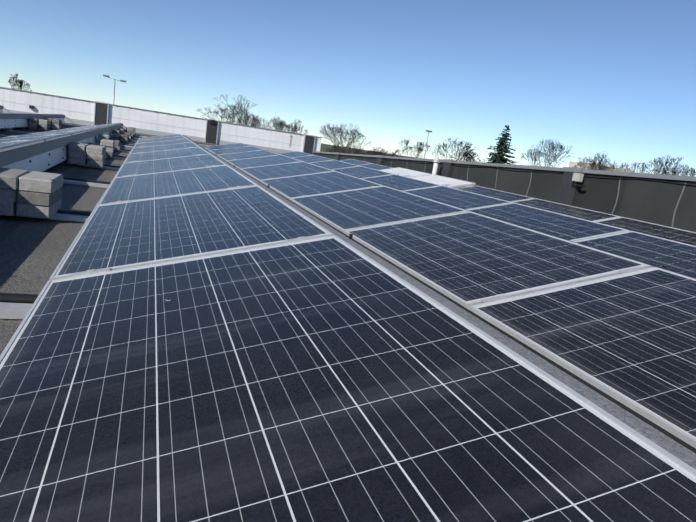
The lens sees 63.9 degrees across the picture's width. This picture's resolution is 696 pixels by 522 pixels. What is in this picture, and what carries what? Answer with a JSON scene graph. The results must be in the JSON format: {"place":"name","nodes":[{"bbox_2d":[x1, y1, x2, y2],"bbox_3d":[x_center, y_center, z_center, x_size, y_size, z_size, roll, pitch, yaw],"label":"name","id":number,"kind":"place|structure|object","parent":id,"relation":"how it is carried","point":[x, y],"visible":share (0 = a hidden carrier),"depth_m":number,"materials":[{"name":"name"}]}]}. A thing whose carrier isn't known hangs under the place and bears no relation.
{"place":"outdoors","nodes":[
{"label":"outdoors","id":0,"kind":"place"},
{"bbox_2d":[0,122,275,354],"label":"roof deck","id":1,"kind":"structure","parent":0,"point":[33,251],"depth_m":2.73,"materials":[{"name":"grey concrete"}]},
{"bbox_2d":[0,118,134,218],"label":"concrete blocks","id":2,"kind":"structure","parent":1,"relation":"on","point":[26,193],"depth_m":3.09,"materials":[{"name":"concrete"}]},
{"bbox_2d":[0,87,322,153],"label":"white end wall","id":3,"kind":"structure","parent":1,"relation":"on","point":[87,113],"depth_m":20.25,"materials":[{"name":"grey"}]},
{"bbox_2d":[0,106,695,469],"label":"mounting hardware","id":4,"kind":"object","parent":1,"relation":"on","point":[42,154],"visible":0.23,"depth_m":2.07,"materials":[{"name":"metal"}]},
{"bbox_2d":[0,105,695,521],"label":"solar panels","id":5,"kind":"object","parent":4,"relation":"on","point":[210,345],"visible":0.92,"depth_m":1.22,"materials":[{"name":"blue glass"}]},
{"bbox_2d":[419,158,439,174],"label":"roof vents","id":6,"kind":"object","parent":1,"relation":"on","point":[435,165],"visible":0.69,"depth_m":12.10,"materials":[{"name":"white metal"}]},
{"bbox_2d":[312,151,695,231],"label":"side parapet","id":7,"kind":"structure","parent":1,"relation":"on","point":[665,200],"depth_m":8.24,"materials":[{"name":"grey concrete"}]},
{"bbox_2d":[0,0,695,176],"label":"sky","id":8,"kind":"structure","parent":0,"point":[617,78],"materials":[{"name":"blue"}]},
{"bbox_2d":[320,143,413,157],"bbox_3d":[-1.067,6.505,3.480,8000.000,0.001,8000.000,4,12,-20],"label":"hedge","id":9,"kind":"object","parent":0,"point":[323,147],"depth_m":1312.94,"materials":[{"name":"green plant"}]},
{"bbox_2d":[9,73,31,90],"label":"bare tree","id":10,"kind":"object","parent":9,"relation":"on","point":[20,82],"visible":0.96,"depth_m":280.95,"materials":[{"name":"brown plant"}]},
{"bbox_2d":[103,74,126,103],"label":"floodlight mast","id":11,"kind":"object","parent":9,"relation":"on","point":[114,85],"visible":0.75,"depth_m":90.62,"materials":[{"name":"silver metal"}]},
{"bbox_2d":[197,94,258,126],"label":"bare tree","id":12,"kind":"object","parent":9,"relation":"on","point":[235,108],"visible":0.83,"depth_m":116.31,"materials":[{"name":"brown plant"}]},
{"bbox_2d":[236,113,269,128],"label":"bare tree","id":13,"kind":"object","parent":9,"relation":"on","point":[254,120],"visible":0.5,"depth_m":126.10,"materials":[{"name":"brown plant"}]},
{"bbox_2d":[268,116,292,131],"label":"bare tree","id":14,"kind":"object","parent":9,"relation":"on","point":[278,125],"visible":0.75,"depth_m":197.41,"materials":[{"name":"brown plant"}]},
{"bbox_2d":[286,119,307,133],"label":"bare tree","id":15,"kind":"object","parent":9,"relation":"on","point":[295,128],"visible":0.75,"depth_m":210.28,"materials":[{"name":"brown plant"}]},
{"bbox_2d":[320,123,370,153],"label":"bare tree","id":16,"kind":"object","parent":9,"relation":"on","point":[341,135],"visible":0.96,"depth_m":126.05,"materials":[{"name":"brown plant"}]},
{"bbox_2d":[364,146,386,155],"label":"bare tree","id":17,"kind":"object","parent":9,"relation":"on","point":[373,153],"visible":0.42,"depth_m":160.09,"materials":[{"name":"brown plant"}]},
{"bbox_2d":[330,141,469,161],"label":"tree line","id":18,"kind":"object","parent":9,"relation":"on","point":[347,150],"visible":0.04,"depth_m":191.83,"materials":[{"name":"grey"}]},
{"bbox_2d":[325,146,486,160],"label":"tree line","id":19,"kind":"object","parent":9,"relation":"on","point":[386,152],"visible":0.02,"depth_m":270.88,"materials":[{"name":"grey"}]},
{"bbox_2d":[398,138,431,157],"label":"bare tree","id":20,"kind":"object","parent":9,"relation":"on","point":[419,148],"visible":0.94,"depth_m":164.09,"materials":[{"name":"brown plant"}]},
{"bbox_2d":[424,130,431,158],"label":"floodlight mast","id":21,"kind":"object","parent":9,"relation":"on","point":[428,131],"visible":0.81,"depth_m":164.49,"materials":[{"name":"silver metal"}]},
{"bbox_2d":[432,138,476,161],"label":"bare tree","id":22,"kind":"object","parent":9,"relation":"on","point":[467,147],"visible":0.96,"depth_m":145.78,"materials":[{"name":"brown plant"}]},
{"bbox_2d":[452,149,480,161],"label":"bare tree","id":23,"kind":"object","parent":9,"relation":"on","point":[472,158],"visible":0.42,"depth_m":156.60,"materials":[{"name":"brown plant"}]},
{"bbox_2d":[486,125,518,164],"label":"spruce tree","id":24,"kind":"object","parent":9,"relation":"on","point":[502,146],"visible":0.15,"depth_m":81.80,"materials":[{"name":"green plant"}]},
{"bbox_2d":[521,139,573,166],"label":"bare tree","id":25,"kind":"object","parent":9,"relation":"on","point":[550,149],"visible":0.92,"depth_m":141.47,"materials":[{"name":"brown plant"}]},
{"bbox_2d":[574,153,611,170],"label":"bare tree","id":26,"kind":"object","parent":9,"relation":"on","point":[602,165],"visible":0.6,"depth_m":148.35,"materials":[{"name":"brown plant"}]},
{"bbox_2d":[585,159,621,171],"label":"bare tree","id":27,"kind":"object","parent":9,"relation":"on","point":[613,167],"visible":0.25,"depth_m":159.20,"materials":[{"name":"brown plant"}]},
{"bbox_2d":[621,162,646,172],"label":"bare tree","id":28,"kind":"object","parent":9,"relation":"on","point":[634,166],"visible":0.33,"depth_m":191.74,"materials":[{"name":"brown plant"}]},
{"bbox_2d":[644,154,688,175],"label":"bare tree","id":29,"kind":"object","parent":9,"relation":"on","point":[662,169],"visible":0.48,"depth_m":156.28,"materials":[{"name":"brown plant"}]},
{"bbox_2d":[666,164,695,175],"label":"bare tree","id":30,"kind":"object","parent":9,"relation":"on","point":[688,170],"visible":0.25,"depth_m":166.77,"materials":[{"name":"brown plant"}]},
{"bbox_2d":[569,161,634,172],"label":"buildings","id":31,"kind":"structure","parent":0,"point":[576,163],"depth_m":191.14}
]}

